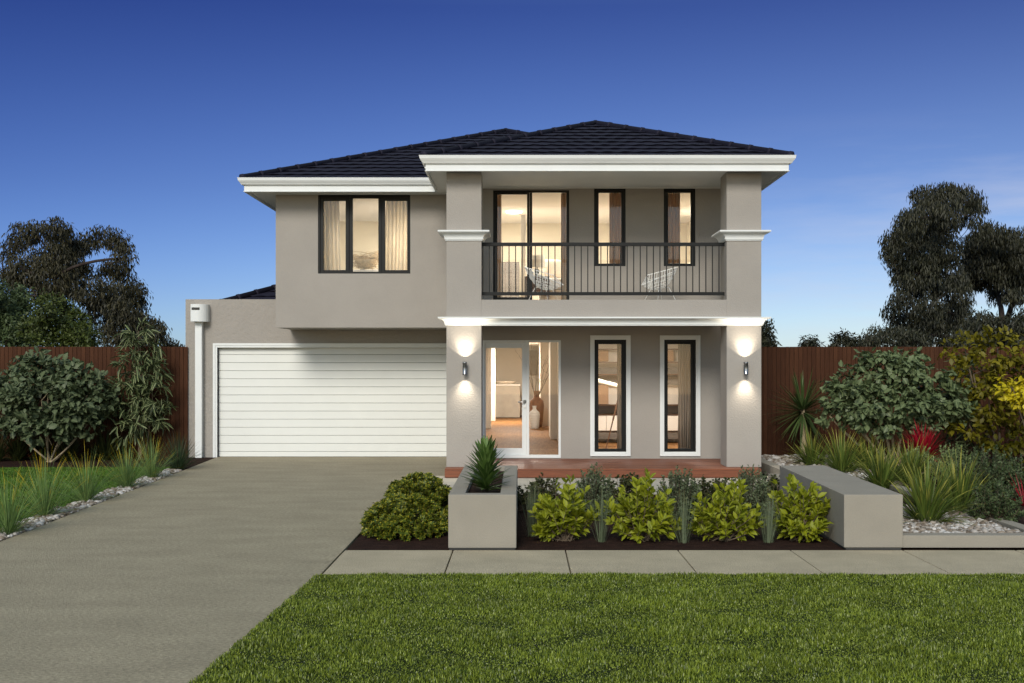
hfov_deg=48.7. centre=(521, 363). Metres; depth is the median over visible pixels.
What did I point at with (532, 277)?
wire chair
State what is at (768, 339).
tree
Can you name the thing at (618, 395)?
curtain
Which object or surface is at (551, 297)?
bed
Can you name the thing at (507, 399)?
kitchen island
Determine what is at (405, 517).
variegated shrub
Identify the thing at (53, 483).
side lawn
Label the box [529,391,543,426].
brown vase
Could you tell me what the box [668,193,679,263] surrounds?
curtain
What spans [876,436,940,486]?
flax clump
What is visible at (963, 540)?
garden edging
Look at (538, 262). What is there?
table lamp
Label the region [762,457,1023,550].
raised bed
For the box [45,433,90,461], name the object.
flax clump
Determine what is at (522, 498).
dark shrub
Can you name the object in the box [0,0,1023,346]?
sky
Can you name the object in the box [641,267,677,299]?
wire chair
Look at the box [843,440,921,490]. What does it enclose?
flax clump
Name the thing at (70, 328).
green tree
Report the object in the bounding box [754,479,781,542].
reed tuft
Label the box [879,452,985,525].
flax clump
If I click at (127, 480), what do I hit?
grass tuft
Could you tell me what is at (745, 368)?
wall light
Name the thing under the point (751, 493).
grey bush
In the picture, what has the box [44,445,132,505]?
grass tuft
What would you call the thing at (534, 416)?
white vase
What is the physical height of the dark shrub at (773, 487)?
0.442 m
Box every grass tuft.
[0,449,97,518]
[0,462,54,534]
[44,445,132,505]
[91,439,167,487]
[118,433,182,479]
[157,432,210,469]
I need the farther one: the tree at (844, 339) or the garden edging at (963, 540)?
the tree at (844, 339)
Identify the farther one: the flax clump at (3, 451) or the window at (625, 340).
the flax clump at (3, 451)
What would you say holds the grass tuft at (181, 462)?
on the pebble strip base
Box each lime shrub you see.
[528,474,604,541]
[603,468,681,542]
[680,477,763,541]
[765,473,833,542]
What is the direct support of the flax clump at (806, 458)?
on the raised bed at (1021, 520)
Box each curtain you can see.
[324,201,340,269]
[385,201,406,269]
[497,194,501,296]
[561,193,565,299]
[609,193,620,263]
[617,344,620,447]
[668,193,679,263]
[678,344,690,448]
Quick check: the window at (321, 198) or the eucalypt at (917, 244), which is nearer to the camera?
the window at (321, 198)
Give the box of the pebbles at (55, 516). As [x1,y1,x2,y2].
[0,468,181,540]
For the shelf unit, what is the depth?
24.71 m
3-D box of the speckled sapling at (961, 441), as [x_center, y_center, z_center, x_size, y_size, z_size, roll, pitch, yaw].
[7.946,0.776,20.168,1.059,2.141,1.499,0,0,36]
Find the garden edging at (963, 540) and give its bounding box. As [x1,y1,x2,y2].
[888,483,1023,547]
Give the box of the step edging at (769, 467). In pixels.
[760,458,779,486]
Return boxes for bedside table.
[524,276,549,299]
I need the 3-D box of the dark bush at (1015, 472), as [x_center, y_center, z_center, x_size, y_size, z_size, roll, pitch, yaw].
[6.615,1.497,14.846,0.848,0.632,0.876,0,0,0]
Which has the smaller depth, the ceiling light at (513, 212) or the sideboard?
the sideboard
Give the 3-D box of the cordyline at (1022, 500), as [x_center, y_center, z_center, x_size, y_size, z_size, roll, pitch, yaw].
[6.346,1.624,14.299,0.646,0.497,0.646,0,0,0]
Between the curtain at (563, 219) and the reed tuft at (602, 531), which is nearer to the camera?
the reed tuft at (602, 531)
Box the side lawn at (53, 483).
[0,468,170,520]
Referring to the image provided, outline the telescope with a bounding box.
[598,378,616,447]
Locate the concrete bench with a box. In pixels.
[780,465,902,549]
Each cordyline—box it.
[895,420,952,461]
[1005,475,1023,505]
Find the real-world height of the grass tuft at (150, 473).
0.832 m
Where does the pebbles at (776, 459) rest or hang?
on the raised bed at (1021, 520)
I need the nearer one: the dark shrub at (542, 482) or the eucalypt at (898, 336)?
the dark shrub at (542, 482)
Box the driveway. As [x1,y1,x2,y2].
[0,457,445,682]
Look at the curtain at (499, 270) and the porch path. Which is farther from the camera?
the curtain at (499, 270)
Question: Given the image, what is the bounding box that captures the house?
[186,120,795,466]
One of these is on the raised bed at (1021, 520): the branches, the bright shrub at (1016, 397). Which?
the bright shrub at (1016, 397)
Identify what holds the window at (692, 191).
in the house
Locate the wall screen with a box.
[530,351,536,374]
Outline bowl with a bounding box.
[495,381,515,383]
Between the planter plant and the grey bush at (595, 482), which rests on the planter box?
the planter plant
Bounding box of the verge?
[195,575,1023,682]
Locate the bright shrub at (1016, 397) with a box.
[990,374,1023,425]
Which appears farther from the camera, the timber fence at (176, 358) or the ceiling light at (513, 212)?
the ceiling light at (513, 212)
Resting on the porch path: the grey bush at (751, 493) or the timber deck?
the timber deck
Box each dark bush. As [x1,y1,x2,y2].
[963,477,1023,521]
[992,453,1023,499]
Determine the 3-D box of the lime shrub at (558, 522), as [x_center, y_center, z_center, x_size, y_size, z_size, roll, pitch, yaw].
[0.464,1.536,12.001,0.764,0.741,0.616,0,0,23]
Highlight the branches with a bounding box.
[517,343,548,396]
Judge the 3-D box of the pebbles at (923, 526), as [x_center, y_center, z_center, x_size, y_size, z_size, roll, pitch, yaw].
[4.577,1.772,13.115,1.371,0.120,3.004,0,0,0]
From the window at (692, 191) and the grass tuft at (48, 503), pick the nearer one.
the grass tuft at (48, 503)
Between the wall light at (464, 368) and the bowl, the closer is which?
the wall light at (464, 368)
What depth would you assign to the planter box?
11.42 m
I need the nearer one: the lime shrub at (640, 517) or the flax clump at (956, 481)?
the lime shrub at (640, 517)
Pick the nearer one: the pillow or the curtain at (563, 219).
the curtain at (563, 219)
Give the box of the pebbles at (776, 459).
[761,454,902,484]
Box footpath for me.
[323,550,1023,574]
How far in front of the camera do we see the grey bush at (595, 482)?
13.84 m
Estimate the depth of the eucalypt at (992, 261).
49.14 m
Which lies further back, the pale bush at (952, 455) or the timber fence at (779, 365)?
the timber fence at (779, 365)
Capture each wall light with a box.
[463,362,466,374]
[744,362,747,374]
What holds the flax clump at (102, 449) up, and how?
on the garden bed at (27, 462)
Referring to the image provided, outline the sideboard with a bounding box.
[353,270,377,271]
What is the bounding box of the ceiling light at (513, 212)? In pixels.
[506,210,521,213]
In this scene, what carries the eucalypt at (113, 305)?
on the ground
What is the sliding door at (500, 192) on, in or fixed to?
in the house
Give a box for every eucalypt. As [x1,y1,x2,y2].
[0,216,139,346]
[69,274,185,346]
[857,321,935,346]
[877,181,990,346]
[938,306,1023,346]
[955,219,1023,321]
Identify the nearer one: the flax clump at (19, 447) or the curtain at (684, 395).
the curtain at (684, 395)
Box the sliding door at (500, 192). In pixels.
[493,190,568,299]
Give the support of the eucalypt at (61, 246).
on the ground
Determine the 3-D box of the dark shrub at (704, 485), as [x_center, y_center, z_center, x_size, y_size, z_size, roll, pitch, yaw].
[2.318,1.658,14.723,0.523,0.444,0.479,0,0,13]
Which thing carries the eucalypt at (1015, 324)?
on the ground
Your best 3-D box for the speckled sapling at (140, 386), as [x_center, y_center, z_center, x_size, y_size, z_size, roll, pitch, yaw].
[-7.377,0.479,22.026,1.476,2.851,1.206,0,0,0]
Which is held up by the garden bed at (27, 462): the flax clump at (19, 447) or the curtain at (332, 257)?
the flax clump at (19, 447)
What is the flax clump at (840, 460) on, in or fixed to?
on the raised bed at (1021, 520)
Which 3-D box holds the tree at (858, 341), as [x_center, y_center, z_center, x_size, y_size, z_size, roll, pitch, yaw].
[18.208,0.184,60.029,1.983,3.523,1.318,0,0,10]
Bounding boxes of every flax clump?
[0,430,44,460]
[0,434,21,462]
[29,434,58,457]
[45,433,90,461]
[77,422,133,459]
[781,428,831,464]
[809,428,875,472]
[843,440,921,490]
[846,433,898,470]
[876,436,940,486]
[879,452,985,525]
[912,446,1004,513]
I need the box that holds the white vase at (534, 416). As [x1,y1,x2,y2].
[529,406,539,428]
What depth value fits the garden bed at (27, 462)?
21.48 m
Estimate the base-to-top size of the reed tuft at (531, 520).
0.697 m
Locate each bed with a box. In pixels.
[0,458,213,470]
[347,494,946,553]
[538,278,560,299]
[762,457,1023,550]
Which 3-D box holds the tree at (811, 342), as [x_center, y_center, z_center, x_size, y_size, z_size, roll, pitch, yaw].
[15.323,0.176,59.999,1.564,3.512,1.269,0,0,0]
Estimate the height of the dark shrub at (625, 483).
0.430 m
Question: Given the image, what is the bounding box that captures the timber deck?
[445,459,760,477]
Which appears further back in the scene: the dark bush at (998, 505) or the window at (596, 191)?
the window at (596, 191)
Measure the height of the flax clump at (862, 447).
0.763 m
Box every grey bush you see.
[571,462,617,517]
[655,465,703,519]
[726,464,774,516]
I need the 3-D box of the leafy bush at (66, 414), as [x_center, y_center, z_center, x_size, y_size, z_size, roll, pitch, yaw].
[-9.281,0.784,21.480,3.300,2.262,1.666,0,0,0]
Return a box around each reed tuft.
[519,484,544,536]
[586,487,614,542]
[670,484,700,542]
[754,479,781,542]
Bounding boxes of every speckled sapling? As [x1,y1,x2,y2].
[104,315,176,459]
[933,348,991,464]
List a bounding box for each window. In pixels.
[318,195,409,273]
[590,335,630,455]
[594,189,625,265]
[660,335,699,455]
[664,189,694,265]
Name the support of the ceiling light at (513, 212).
attached to the house
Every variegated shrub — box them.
[360,493,447,540]
[380,471,452,515]
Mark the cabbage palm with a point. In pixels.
(802, 420)
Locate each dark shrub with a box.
[517,481,542,511]
[533,472,560,499]
[606,474,635,503]
[616,472,649,504]
[690,474,718,507]
[707,477,733,505]
[756,474,779,506]
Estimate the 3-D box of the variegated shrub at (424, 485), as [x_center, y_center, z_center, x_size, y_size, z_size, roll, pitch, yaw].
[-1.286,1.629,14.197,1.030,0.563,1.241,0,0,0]
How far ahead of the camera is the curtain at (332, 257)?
21.61 m
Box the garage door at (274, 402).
[219,348,445,456]
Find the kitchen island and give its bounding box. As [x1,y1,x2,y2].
[495,384,520,417]
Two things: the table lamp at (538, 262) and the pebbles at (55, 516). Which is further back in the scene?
the table lamp at (538, 262)
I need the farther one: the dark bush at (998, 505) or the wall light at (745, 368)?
the wall light at (745, 368)
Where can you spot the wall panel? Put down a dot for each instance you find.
(523, 227)
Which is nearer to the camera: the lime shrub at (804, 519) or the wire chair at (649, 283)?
the lime shrub at (804, 519)
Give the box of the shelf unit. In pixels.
[598,349,677,438]
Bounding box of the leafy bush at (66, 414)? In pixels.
[0,346,124,461]
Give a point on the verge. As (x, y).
(561, 679)
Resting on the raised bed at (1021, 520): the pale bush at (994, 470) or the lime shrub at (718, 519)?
the pale bush at (994, 470)
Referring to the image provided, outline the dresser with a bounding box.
[502,262,518,296]
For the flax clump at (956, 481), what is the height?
0.893 m
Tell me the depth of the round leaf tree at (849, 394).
19.05 m
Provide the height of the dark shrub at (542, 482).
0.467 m
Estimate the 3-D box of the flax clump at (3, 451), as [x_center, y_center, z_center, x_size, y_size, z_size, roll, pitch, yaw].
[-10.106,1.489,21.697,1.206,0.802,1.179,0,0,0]
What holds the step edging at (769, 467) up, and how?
on the raised bed at (1021, 520)
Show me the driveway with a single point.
(192, 572)
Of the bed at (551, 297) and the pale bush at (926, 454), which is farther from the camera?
the bed at (551, 297)
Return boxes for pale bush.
[898,446,937,474]
[929,442,976,481]
[952,443,1020,495]
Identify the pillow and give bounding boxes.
[542,259,560,277]
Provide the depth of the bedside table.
22.38 m
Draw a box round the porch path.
[433,476,774,493]
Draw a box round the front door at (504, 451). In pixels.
[485,342,525,454]
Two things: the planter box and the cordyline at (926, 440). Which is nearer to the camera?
the planter box
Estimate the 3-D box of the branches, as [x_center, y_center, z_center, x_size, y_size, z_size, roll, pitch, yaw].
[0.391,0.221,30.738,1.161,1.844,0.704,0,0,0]
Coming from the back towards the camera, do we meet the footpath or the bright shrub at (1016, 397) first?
the bright shrub at (1016, 397)
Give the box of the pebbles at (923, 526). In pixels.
[903,504,1023,532]
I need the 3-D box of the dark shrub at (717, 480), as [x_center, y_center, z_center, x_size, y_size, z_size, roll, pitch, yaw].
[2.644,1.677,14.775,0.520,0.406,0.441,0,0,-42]
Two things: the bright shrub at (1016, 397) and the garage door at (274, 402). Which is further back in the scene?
the garage door at (274, 402)
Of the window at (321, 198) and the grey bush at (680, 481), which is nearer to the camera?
the grey bush at (680, 481)
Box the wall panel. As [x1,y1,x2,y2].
[521,214,525,296]
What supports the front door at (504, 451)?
in the house
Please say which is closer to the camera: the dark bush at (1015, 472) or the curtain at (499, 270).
the dark bush at (1015, 472)
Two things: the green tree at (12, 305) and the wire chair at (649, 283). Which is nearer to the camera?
the wire chair at (649, 283)
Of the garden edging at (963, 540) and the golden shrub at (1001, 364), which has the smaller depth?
the garden edging at (963, 540)
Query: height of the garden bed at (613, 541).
0.045 m
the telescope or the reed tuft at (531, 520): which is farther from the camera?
the telescope
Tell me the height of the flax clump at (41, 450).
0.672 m
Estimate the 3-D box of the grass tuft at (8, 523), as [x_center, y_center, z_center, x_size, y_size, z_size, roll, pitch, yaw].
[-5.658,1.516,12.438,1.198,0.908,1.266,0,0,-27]
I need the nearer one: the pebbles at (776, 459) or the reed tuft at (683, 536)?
the reed tuft at (683, 536)
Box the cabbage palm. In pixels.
[761,369,835,456]
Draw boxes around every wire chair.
[524,267,562,299]
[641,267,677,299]
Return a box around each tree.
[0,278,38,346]
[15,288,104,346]
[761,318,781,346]
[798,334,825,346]
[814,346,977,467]
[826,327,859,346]
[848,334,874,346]
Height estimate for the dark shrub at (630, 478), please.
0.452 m
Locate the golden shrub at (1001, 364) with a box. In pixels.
[937,325,1023,469]
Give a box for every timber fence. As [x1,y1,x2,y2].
[0,347,187,457]
[761,347,1023,456]
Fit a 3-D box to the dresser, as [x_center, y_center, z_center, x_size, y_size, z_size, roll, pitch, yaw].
[-0.262,-1.687,25.225,0.407,1.124,0.450,0,0,0]
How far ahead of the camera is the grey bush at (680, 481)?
13.70 m
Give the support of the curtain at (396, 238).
hanging from the house
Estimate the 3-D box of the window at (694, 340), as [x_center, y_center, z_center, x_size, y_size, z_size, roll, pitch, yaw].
[2.871,0.581,20.585,0.733,2.191,0.140,0,0,0]
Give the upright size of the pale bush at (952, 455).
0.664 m
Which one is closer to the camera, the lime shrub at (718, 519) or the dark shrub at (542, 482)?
the lime shrub at (718, 519)
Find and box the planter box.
[448,465,517,549]
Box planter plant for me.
[459,435,513,492]
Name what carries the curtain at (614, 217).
hanging from the house
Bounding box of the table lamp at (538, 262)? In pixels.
[532,255,545,275]
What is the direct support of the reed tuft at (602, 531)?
on the garden bed at (613, 541)

